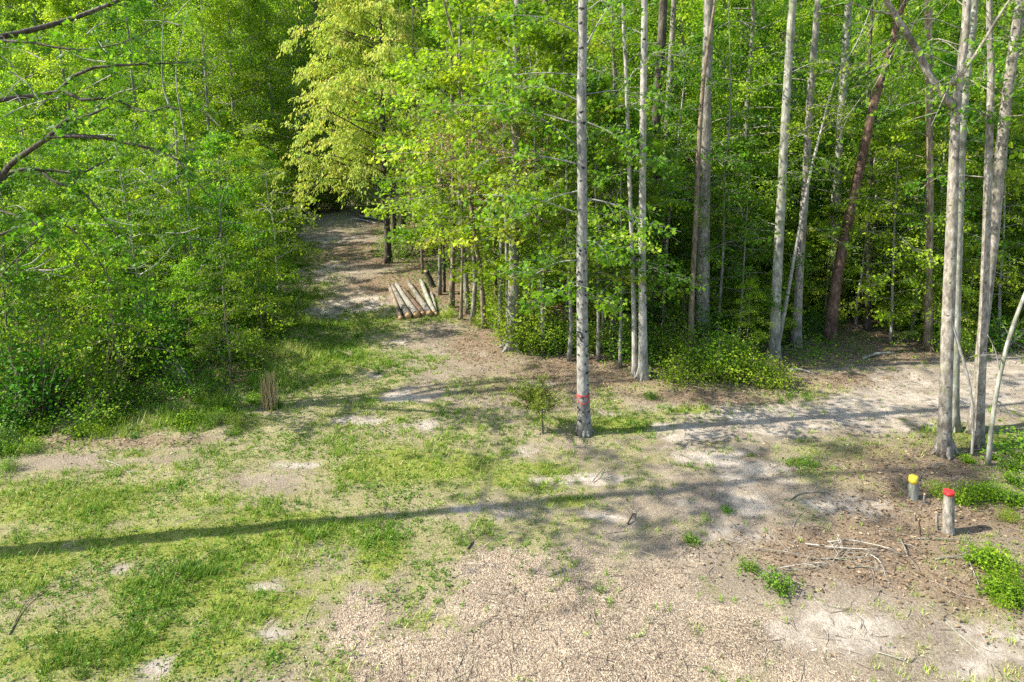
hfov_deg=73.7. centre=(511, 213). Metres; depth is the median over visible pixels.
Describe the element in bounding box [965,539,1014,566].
weed tuft
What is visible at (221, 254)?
sapling
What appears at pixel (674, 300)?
shrub
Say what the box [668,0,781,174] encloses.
woodland tree
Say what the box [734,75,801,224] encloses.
sapling
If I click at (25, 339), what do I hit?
shrub
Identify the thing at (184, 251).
young tree
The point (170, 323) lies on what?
shrub
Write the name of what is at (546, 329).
shrub
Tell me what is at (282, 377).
grass
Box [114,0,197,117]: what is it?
woodland tree
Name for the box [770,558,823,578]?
branch
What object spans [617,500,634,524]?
branch
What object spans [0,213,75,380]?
sapling
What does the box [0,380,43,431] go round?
shrub
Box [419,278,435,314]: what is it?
log
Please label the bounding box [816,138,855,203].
sapling
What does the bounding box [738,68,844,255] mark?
sapling
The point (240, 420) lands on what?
weed tuft
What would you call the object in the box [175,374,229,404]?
shrub
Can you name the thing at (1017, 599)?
weed tuft
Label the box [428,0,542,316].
young tree
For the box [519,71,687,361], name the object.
maple sapling
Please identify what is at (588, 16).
woodland tree
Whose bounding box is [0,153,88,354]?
sapling
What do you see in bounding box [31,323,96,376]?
shrub
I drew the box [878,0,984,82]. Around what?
woodland tree
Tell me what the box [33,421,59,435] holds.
weed tuft
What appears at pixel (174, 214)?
sapling
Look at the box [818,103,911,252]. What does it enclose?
sapling
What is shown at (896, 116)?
sapling
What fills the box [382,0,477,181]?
woodland tree
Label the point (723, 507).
weed tuft
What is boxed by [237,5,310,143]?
woodland tree
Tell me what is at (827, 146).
sapling
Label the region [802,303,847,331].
shrub
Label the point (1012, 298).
sapling
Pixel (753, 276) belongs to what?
sapling
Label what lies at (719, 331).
shrub
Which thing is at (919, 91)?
sapling
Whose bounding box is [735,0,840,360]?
poplar tree
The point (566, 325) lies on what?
shrub
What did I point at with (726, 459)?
leaf litter
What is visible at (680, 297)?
sapling
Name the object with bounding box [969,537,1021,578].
weed tuft
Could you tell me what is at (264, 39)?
woodland tree
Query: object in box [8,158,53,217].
sapling
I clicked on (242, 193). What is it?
sapling
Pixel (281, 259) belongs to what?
shrub
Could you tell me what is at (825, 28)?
woodland tree
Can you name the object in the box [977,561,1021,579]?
weed tuft
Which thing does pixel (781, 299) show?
shrub
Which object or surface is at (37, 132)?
sapling
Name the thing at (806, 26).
woodland tree
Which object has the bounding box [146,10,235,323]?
young tree
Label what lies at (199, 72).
woodland tree
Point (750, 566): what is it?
weed tuft
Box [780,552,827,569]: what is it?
branch
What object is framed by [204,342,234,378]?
bare stem
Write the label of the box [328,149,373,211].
sapling
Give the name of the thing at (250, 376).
weed tuft
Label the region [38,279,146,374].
shrub
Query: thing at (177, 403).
weed tuft
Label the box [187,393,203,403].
weed tuft
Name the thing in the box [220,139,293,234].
sapling
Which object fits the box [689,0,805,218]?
woodland tree
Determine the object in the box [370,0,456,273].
young tree
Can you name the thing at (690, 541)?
weed tuft
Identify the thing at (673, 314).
shrub
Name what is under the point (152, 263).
sapling
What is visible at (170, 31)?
woodland tree
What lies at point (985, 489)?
weed tuft
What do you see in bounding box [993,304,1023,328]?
shrub
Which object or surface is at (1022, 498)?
weed tuft
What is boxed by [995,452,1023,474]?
weed tuft
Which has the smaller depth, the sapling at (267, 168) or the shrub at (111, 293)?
the shrub at (111, 293)
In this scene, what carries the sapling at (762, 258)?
on the ground at (742, 492)
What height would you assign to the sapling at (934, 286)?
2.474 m
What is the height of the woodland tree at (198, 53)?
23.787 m
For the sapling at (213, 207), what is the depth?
25.33 m
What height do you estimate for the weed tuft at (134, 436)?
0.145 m
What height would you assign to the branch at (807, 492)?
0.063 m
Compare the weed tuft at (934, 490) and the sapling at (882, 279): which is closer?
the weed tuft at (934, 490)
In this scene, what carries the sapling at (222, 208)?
on the ground at (742, 492)
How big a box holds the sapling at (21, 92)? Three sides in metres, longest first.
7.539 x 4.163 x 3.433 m
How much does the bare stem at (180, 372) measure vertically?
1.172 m
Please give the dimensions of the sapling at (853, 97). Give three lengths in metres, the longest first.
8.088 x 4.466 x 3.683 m
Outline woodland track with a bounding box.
[296,213,478,418]
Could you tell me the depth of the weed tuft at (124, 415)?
13.65 m
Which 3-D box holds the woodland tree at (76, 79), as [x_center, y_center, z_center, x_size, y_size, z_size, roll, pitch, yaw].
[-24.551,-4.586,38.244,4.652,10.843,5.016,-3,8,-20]
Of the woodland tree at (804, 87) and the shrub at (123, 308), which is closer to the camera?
the shrub at (123, 308)
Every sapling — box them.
[0,70,84,324]
[0,76,86,259]
[0,112,23,266]
[0,134,44,260]
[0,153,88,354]
[0,168,37,306]
[0,209,90,328]
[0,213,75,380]
[1,142,60,269]
[1,201,106,351]
[2,231,91,339]
[6,222,141,385]
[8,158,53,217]
[16,128,75,232]
[17,119,141,286]
[18,119,77,205]
[18,135,68,215]
[24,114,177,309]
[33,140,108,255]
[36,208,193,410]
[41,120,164,280]
[42,202,78,276]
[65,103,200,315]
[65,170,116,229]
[80,156,138,231]
[82,190,147,285]
[89,180,143,255]
[97,89,208,288]
[98,96,137,201]
[107,186,158,269]
[119,158,168,232]
[122,130,168,234]
[123,188,195,291]
[128,204,199,305]
[134,149,196,211]
[139,93,216,220]
[140,188,235,310]
[144,256,230,366]
[149,131,282,340]
[151,145,202,228]
[156,153,224,240]
[163,103,201,179]
[163,123,201,216]
[171,241,280,391]
[174,237,245,328]
[176,147,231,218]
[181,195,244,293]
[185,134,271,235]
[187,184,234,253]
[193,130,222,196]
[194,199,240,279]
[196,170,251,238]
[200,181,310,310]
[203,164,248,215]
[209,138,254,211]
[210,103,245,159]
[214,211,305,351]
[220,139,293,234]
[221,193,280,255]
[223,184,289,269]
[223,194,272,262]
[224,204,299,306]
[224,227,279,292]
[231,146,305,244]
[238,134,282,208]
[240,161,298,235]
[248,220,288,281]
[252,120,299,215]
[253,150,299,238]
[261,171,293,231]
[274,162,303,218]
[281,140,316,210]
[305,145,346,209]
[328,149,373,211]
[351,0,511,295]
[365,0,563,322]
[399,102,494,260]
[400,0,622,336]
[420,83,490,319]
[436,85,565,316]
[439,0,647,354]
[464,119,559,283]
[465,23,671,361]
[466,100,557,241]
[473,25,565,269]
[477,24,615,287]
[479,49,663,324]
[486,106,562,279]
[488,169,576,311]
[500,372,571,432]
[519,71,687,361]
[532,149,602,280]
[537,100,707,367]
[538,132,634,315]
[557,114,689,315]
[563,123,662,299]
[588,34,662,207]
[588,292,609,324]
[599,40,672,203]
[627,250,660,316]
[636,14,784,290]
[638,99,772,298]
[658,257,717,331]
[660,220,688,270]
[663,186,761,329]
[668,197,689,275]
[669,165,772,314]
[678,185,768,305]
[684,135,819,344]
[686,78,740,194]
[713,280,766,335]
[714,212,752,290]
[717,172,771,266]
[717,277,776,356]
[718,263,770,318]
[728,74,779,269]
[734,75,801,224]
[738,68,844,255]
[741,211,764,271]
[741,265,768,295]
[747,142,829,287]
[748,266,805,341]
[761,44,855,246]
[762,207,832,310]
[769,55,904,301]
[770,211,826,302]
[782,241,829,313]
[784,207,848,286]
[786,145,861,273]
[788,224,827,288]
[798,102,860,207]
[803,205,865,319]
[804,238,848,311]
[810,53,949,310]
[810,105,944,325]
[811,117,977,342]
[811,163,896,301]
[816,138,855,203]
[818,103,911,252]
[818,149,899,252]
[819,245,865,319]
[827,69,872,202]
[834,94,1023,337]
[853,82,944,195]
[859,168,923,259]
[864,124,945,233]
[873,51,1023,327]
[873,266,922,311]
[884,230,976,345]
[885,107,1023,259]
[889,126,1002,266]
[890,78,945,240]
[893,81,1023,269]
[900,246,977,321]
[905,269,941,317]
[907,85,1023,323]
[911,238,1001,338]
[914,34,1023,275]
[933,99,1023,328]
[935,300,977,339]
[952,325,974,455]
[965,98,1023,307]
[970,115,1023,293]
[971,114,1023,297]
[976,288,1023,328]
[978,222,1023,314]
[995,247,1023,326]
[1002,168,1023,248]
[1006,162,1023,286]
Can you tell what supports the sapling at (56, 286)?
on the ground at (742, 492)
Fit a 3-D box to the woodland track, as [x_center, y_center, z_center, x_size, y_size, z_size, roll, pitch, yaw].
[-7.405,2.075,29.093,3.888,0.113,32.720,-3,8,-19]
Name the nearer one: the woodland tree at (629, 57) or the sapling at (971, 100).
the sapling at (971, 100)
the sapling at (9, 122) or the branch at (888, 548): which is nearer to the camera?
the branch at (888, 548)
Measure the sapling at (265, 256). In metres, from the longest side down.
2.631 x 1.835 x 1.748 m
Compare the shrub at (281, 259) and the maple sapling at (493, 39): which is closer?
the maple sapling at (493, 39)
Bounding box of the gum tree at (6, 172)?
[0,0,240,308]
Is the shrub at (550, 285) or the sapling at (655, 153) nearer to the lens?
the sapling at (655, 153)
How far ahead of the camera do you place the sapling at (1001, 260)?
18.67 m
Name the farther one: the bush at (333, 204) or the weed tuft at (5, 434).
the bush at (333, 204)
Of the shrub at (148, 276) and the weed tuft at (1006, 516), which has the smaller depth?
the weed tuft at (1006, 516)
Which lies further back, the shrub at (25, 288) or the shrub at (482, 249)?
the shrub at (482, 249)
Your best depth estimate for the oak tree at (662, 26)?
19.61 m
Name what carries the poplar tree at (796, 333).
on the ground at (742, 492)
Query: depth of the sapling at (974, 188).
21.41 m
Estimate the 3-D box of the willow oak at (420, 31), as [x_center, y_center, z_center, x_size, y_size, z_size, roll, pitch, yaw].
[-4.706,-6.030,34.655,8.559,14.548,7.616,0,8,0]
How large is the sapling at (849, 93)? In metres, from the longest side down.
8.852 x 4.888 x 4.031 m
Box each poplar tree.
[417,0,684,437]
[733,0,905,349]
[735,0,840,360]
[784,0,908,320]
[835,0,998,351]
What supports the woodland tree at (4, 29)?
on the ground at (742, 492)
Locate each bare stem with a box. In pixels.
[159,341,196,393]
[167,355,189,391]
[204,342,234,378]
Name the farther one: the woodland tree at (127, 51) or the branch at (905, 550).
the woodland tree at (127, 51)
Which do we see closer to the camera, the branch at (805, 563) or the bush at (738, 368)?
the branch at (805, 563)
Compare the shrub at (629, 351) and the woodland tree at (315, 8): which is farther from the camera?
the woodland tree at (315, 8)
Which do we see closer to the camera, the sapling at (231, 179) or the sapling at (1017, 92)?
the sapling at (1017, 92)
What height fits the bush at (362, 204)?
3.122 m
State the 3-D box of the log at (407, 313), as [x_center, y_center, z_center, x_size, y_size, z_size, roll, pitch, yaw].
[-3.743,2.853,22.687,0.217,0.223,4.099,-2,8,-17]
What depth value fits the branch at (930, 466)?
11.97 m
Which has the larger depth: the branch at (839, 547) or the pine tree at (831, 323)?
the pine tree at (831, 323)
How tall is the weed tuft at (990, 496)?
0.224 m
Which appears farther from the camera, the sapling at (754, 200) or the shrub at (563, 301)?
the shrub at (563, 301)
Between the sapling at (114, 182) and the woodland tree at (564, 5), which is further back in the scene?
the woodland tree at (564, 5)
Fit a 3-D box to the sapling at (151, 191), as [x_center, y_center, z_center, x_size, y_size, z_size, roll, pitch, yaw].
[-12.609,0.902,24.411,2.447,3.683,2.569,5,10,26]
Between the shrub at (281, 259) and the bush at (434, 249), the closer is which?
the shrub at (281, 259)
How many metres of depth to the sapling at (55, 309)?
17.89 m
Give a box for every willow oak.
[254,0,448,263]
[310,2,476,228]
[315,0,447,243]
[342,0,496,233]
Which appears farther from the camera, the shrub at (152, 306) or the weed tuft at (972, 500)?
the shrub at (152, 306)
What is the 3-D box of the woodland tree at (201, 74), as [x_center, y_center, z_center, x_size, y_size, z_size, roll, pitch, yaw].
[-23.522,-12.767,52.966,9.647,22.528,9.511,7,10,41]
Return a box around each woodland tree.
[0,0,54,134]
[0,0,102,164]
[0,1,72,218]
[0,8,54,164]
[0,19,67,204]
[1,0,167,123]
[2,0,50,133]
[9,0,145,130]
[12,0,131,215]
[20,0,106,108]
[23,35,110,203]
[26,0,160,135]
[46,0,226,170]
[46,10,129,176]
[68,0,184,132]
[71,0,192,231]
[94,0,201,218]
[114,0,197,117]
[118,0,199,98]
[140,0,269,140]
[141,0,261,193]
[143,1,254,140]
[155,1,191,100]
[158,1,312,137]
[163,1,242,129]
[165,9,248,153]
[171,0,294,183]
[193,0,311,183]
[203,0,326,211]
[213,0,369,183]
[221,0,325,170]
[232,0,378,182]
[234,0,344,211]
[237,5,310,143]
[247,0,328,153]
[279,0,377,160]
[300,1,349,139]
[335,0,464,184]
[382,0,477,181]
[424,0,538,210]
[433,0,527,187]
[461,0,631,128]
[520,0,697,294]
[524,0,601,68]
[560,0,654,112]
[567,0,678,99]
[600,0,772,293]
[602,0,700,252]
[604,24,673,115]
[614,0,785,114]
[635,0,869,307]
[635,7,688,102]
[649,0,796,285]
[650,2,744,244]
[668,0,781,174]
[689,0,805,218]
[726,0,859,81]
[730,0,867,280]
[733,0,851,133]
[757,43,823,146]
[760,1,847,91]
[760,1,861,85]
[778,0,940,218]
[784,57,847,240]
[801,0,904,214]
[817,0,938,112]
[817,6,981,301]
[828,0,986,163]
[857,0,937,68]
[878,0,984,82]
[881,0,979,184]
[902,16,1000,211]
[932,0,979,81]
[935,0,1023,97]
[936,0,1001,56]
[937,0,1023,94]
[945,0,1023,206]
[974,2,1023,101]
[978,1,1020,79]
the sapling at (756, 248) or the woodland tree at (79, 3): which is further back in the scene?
the woodland tree at (79, 3)
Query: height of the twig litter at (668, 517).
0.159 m
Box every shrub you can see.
[0,284,83,411]
[0,305,23,355]
[0,305,92,429]
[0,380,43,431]
[1,253,52,317]
[13,343,131,407]
[22,284,98,320]
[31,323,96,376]
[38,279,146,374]
[42,379,141,435]
[54,324,144,412]
[58,274,96,320]
[82,271,196,381]
[85,281,133,313]
[85,310,124,353]
[87,268,152,295]
[87,291,150,329]
[91,287,170,362]
[117,264,158,307]
[118,375,175,409]
[125,253,172,294]
[129,292,173,325]
[137,347,226,398]
[138,291,196,353]
[144,231,208,287]
[152,301,214,343]
[161,315,234,362]
[174,283,197,313]
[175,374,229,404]
[212,300,234,325]
[212,322,271,362]
[213,287,256,316]
[217,323,283,370]
[226,255,305,338]
[264,238,295,275]
[271,248,295,261]
[275,196,310,240]
[277,231,305,253]
[448,274,505,313]
[465,309,493,325]
[469,278,505,297]
[470,295,505,315]
[472,257,498,287]
[478,225,497,260]
[478,274,557,353]
[484,267,537,313]
[485,297,505,329]
[486,279,536,333]
[512,302,561,359]
[523,301,563,330]
[526,317,564,351]
[529,263,566,291]
[531,309,595,357]
[545,309,596,345]
[551,283,576,309]
[562,323,603,354]
[590,317,618,343]
[591,306,651,356]
[595,307,672,365]
[600,286,637,320]
[601,310,662,346]
[650,274,725,350]
[654,316,706,365]
[655,303,694,330]
[659,282,711,313]
[694,317,763,364]
[711,338,778,380]
[742,306,811,341]
[747,278,813,316]
[748,245,772,287]
[755,276,807,327]
[783,308,824,338]
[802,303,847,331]
[872,282,923,329]
[876,222,924,291]
[882,295,940,324]
[925,323,989,361]
[961,242,1022,312]
[970,303,1023,352]
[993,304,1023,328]
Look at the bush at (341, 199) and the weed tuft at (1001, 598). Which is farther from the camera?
the bush at (341, 199)
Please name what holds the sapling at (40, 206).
on the ground at (742, 492)
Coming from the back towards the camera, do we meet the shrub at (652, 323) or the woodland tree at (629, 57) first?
the woodland tree at (629, 57)
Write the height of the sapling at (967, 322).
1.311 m
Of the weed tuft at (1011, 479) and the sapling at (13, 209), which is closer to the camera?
the weed tuft at (1011, 479)
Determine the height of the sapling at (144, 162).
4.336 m
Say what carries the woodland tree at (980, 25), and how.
on the ground at (742, 492)
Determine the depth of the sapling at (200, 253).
18.95 m
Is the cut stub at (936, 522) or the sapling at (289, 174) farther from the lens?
the sapling at (289, 174)
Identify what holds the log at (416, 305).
on the ground at (742, 492)
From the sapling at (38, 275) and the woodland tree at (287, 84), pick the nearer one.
the sapling at (38, 275)
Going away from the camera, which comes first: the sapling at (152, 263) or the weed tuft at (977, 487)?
the weed tuft at (977, 487)
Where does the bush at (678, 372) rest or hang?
on the ground at (742, 492)
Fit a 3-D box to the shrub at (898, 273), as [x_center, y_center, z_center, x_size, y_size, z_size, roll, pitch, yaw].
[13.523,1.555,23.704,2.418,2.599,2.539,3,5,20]
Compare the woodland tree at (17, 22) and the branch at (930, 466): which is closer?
the branch at (930, 466)
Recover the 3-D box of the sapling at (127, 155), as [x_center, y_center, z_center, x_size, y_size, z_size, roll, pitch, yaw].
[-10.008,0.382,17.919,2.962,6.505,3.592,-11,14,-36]
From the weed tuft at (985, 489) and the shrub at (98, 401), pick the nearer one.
the weed tuft at (985, 489)
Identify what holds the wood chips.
on the ground at (742, 492)
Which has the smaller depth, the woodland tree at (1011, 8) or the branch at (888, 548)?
the branch at (888, 548)
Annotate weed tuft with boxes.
[0,420,33,444]
[0,435,28,457]
[0,455,25,473]
[5,414,41,429]
[5,430,52,455]
[15,412,63,435]
[18,437,48,455]
[31,410,62,425]
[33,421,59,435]
[60,420,96,441]
[84,418,112,436]
[88,408,123,428]
[105,408,135,425]
[121,406,134,413]
[126,432,143,439]
[166,405,201,428]
[169,399,183,407]
[175,410,199,425]
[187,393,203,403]
[191,406,235,427]
[206,396,242,414]
[220,425,244,436]
[222,406,263,431]
[242,369,263,385]
[242,391,264,404]
[265,398,286,410]
[641,389,659,401]
[679,530,703,546]
[720,502,737,515]
[735,555,760,577]
[751,562,805,603]
[800,454,823,469]
[921,476,963,504]
[939,489,976,509]
[944,475,999,500]
[949,542,1015,572]
[951,483,994,507]
[954,449,978,464]
[959,483,985,502]
[964,455,975,463]
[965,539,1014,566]
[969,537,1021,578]
[971,566,1022,609]
[974,482,997,497]
[976,485,1005,505]
[976,571,1023,602]
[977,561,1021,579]
[979,474,1016,497]
[983,572,1022,591]
[984,483,1023,509]
[984,589,1017,609]
[985,576,1023,613]
[986,563,1023,582]
[990,505,1020,525]
[993,569,1023,590]
[994,467,1023,487]
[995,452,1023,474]
[998,559,1023,574]
[1004,444,1023,466]
[1006,492,1023,508]
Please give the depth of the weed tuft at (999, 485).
11.07 m
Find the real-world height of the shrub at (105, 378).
1.841 m
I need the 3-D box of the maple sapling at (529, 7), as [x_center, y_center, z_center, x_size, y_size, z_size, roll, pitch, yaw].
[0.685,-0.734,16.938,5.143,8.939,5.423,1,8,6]
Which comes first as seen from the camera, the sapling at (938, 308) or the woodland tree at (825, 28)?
the sapling at (938, 308)
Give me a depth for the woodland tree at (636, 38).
24.56 m
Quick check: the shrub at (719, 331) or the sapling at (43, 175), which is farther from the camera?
the sapling at (43, 175)
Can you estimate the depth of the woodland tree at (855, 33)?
44.52 m
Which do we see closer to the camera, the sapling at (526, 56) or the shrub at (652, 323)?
the shrub at (652, 323)
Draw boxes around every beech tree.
[437,0,599,352]
[566,0,694,376]
[587,0,712,381]
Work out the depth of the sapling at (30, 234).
17.98 m
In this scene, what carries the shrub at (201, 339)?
on the ground at (742, 492)
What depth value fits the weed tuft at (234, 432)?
13.11 m
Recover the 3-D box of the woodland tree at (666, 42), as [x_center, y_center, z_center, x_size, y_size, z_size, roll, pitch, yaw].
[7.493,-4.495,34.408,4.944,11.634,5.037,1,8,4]
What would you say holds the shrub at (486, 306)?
on the ground at (742, 492)
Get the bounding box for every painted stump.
[907,474,918,500]
[941,488,954,535]
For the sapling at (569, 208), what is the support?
on the ground at (742, 492)
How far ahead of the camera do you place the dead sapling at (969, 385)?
12.22 m
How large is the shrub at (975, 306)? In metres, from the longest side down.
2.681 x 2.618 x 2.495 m
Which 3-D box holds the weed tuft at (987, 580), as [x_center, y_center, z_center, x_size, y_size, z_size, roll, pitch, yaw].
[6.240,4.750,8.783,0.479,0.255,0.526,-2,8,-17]
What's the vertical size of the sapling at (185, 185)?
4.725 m
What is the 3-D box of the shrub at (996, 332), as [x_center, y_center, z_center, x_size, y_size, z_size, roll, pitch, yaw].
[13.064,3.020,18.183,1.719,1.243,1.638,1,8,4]
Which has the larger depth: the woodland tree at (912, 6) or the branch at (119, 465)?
the woodland tree at (912, 6)
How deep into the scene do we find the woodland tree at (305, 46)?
68.50 m
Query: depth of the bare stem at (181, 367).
14.99 m
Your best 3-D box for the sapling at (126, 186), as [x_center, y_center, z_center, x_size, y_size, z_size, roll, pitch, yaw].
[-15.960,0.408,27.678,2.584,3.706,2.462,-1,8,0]
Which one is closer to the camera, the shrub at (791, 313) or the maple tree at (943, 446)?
the maple tree at (943, 446)
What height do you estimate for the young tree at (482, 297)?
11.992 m
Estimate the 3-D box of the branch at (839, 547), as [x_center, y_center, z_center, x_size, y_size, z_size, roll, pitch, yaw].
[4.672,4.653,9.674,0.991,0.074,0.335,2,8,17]
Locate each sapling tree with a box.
[767,0,887,339]
[955,142,1023,465]
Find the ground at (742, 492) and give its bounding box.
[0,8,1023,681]
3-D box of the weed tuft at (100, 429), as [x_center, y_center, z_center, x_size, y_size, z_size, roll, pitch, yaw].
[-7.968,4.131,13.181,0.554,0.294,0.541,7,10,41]
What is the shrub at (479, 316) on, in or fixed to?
on the ground at (742, 492)
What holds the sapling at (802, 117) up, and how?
on the ground at (742, 492)
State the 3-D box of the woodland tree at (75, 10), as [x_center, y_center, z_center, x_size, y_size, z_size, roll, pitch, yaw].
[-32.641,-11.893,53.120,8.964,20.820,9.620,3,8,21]
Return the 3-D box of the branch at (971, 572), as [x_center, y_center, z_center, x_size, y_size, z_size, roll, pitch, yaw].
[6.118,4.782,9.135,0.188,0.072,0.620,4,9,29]
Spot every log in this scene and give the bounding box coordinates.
[352,218,375,223]
[360,215,383,220]
[387,283,402,319]
[391,284,411,318]
[394,282,420,317]
[401,286,425,316]
[406,280,432,316]
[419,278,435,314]
[424,270,435,287]
[430,292,437,315]
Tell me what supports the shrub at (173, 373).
on the ground at (742, 492)
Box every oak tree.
[635,0,722,321]
[648,0,700,309]
[663,0,769,350]
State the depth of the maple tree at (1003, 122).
12.46 m
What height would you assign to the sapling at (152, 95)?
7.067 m
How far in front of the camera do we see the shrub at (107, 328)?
17.52 m
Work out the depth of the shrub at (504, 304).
19.10 m
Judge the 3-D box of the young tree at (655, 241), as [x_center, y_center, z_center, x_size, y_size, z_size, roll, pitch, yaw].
[2.570,-0.273,16.666,3.036,7.981,2.143,5,9,31]
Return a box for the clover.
[0,300,1022,681]
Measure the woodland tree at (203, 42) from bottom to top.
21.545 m
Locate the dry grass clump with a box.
[259,368,282,410]
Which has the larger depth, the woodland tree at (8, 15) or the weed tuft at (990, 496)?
the woodland tree at (8, 15)
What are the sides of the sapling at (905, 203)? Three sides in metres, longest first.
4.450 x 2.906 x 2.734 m
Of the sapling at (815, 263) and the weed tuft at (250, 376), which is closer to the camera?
the weed tuft at (250, 376)
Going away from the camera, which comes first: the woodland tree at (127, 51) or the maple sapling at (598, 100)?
the maple sapling at (598, 100)
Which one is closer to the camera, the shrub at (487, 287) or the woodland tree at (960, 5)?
the shrub at (487, 287)
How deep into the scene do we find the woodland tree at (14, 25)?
36.98 m
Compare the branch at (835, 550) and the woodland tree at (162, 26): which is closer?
the branch at (835, 550)
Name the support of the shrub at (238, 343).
on the ground at (742, 492)
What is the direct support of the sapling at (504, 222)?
on the ground at (742, 492)
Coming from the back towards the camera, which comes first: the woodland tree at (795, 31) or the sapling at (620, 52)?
the woodland tree at (795, 31)
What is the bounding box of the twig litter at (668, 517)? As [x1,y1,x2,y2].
[0,301,1023,681]
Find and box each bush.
[291,175,320,212]
[294,181,329,213]
[313,173,354,212]
[319,187,358,209]
[346,176,381,215]
[370,226,431,258]
[391,210,456,254]
[439,306,458,317]
[514,315,574,354]
[648,342,725,391]
[665,322,750,383]
[698,336,784,388]
[746,355,805,393]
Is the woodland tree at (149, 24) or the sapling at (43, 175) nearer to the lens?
the sapling at (43, 175)
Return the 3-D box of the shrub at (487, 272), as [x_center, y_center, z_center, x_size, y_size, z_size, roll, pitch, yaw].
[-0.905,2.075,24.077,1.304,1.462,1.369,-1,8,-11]
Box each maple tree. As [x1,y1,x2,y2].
[797,0,1023,461]
[869,0,985,432]
[902,0,1023,450]
[937,0,1023,434]
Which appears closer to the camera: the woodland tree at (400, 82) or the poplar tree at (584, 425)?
the poplar tree at (584, 425)
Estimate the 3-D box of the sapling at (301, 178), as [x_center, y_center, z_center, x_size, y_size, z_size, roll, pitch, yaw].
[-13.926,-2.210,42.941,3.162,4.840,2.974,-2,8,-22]
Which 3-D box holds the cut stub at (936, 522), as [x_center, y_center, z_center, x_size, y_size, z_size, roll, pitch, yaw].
[6.287,4.563,10.101,0.075,0.318,0.052,0,8,0]
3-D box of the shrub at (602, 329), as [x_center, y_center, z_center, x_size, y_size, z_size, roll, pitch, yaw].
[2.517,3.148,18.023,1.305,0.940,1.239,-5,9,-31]
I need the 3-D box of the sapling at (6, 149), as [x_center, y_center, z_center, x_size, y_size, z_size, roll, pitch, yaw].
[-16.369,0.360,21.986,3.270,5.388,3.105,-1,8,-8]
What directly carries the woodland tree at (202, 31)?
on the ground at (742, 492)
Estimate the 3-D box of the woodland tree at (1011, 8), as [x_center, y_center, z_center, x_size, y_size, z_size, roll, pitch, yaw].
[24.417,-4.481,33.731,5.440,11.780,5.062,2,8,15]
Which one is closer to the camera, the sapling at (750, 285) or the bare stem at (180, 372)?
the bare stem at (180, 372)
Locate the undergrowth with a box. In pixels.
[0,213,1023,460]
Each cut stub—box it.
[918,518,920,535]
[935,511,938,530]
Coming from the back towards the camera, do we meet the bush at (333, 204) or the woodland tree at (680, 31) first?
the bush at (333, 204)
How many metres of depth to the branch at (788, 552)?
9.45 m
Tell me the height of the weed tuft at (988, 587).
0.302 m
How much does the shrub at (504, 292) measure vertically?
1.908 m
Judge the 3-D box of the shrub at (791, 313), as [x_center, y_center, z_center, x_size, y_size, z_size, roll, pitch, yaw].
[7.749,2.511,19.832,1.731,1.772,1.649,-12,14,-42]
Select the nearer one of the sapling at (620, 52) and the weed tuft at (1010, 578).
the weed tuft at (1010, 578)
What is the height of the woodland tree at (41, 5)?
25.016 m
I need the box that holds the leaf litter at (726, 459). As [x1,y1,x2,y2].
[2,233,1023,678]
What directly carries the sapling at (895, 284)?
on the ground at (742, 492)
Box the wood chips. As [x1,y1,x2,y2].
[182,422,1012,681]
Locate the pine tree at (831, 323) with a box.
[822,0,993,342]
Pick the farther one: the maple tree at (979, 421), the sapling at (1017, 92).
the sapling at (1017, 92)
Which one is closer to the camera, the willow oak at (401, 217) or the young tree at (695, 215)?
the young tree at (695, 215)
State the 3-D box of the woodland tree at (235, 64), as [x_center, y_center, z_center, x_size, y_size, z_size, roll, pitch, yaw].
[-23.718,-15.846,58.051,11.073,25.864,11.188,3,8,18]
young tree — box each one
[107,16,219,316]
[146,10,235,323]
[229,119,326,326]
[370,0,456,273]
[391,0,491,307]
[393,18,480,292]
[394,15,493,313]
[402,0,531,328]
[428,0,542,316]
[549,47,627,349]
[563,41,682,359]
[634,47,720,326]
[652,0,749,356]
[677,1,772,341]
[802,0,949,330]
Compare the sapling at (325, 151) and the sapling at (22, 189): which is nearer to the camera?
the sapling at (22, 189)
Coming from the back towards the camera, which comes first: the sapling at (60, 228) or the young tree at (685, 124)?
the sapling at (60, 228)
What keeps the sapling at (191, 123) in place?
on the ground at (742, 492)
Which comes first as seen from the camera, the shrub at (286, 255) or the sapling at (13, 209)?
the sapling at (13, 209)
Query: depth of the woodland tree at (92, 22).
40.94 m
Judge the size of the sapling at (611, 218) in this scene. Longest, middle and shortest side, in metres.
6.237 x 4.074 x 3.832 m
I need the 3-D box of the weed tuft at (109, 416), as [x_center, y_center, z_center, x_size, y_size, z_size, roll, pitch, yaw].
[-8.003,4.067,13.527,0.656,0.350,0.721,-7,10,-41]
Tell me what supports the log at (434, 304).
on the ground at (742, 492)
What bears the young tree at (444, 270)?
on the ground at (742, 492)
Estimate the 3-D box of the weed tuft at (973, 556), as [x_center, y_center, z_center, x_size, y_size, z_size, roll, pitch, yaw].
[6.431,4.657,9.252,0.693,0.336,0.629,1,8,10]
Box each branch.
[9,585,57,633]
[107,460,142,475]
[462,526,483,549]
[592,469,614,481]
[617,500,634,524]
[720,406,775,417]
[740,446,767,462]
[748,547,836,561]
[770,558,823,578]
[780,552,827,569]
[787,368,810,372]
[788,484,838,500]
[805,538,879,552]
[822,549,876,566]
[825,531,845,561]
[827,539,896,552]
[840,538,877,559]
[841,562,895,571]
[861,352,895,359]
[870,554,886,580]
[877,651,932,665]
[886,538,919,567]
[915,533,1012,550]
[919,462,951,480]
[935,531,969,559]
[945,621,1004,679]
[962,449,1015,462]
[962,561,978,584]
[988,335,1023,342]
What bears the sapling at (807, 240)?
on the ground at (742, 492)
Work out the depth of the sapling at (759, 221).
25.86 m
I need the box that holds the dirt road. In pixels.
[641,352,1023,439]
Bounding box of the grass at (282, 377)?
[0,239,1023,681]

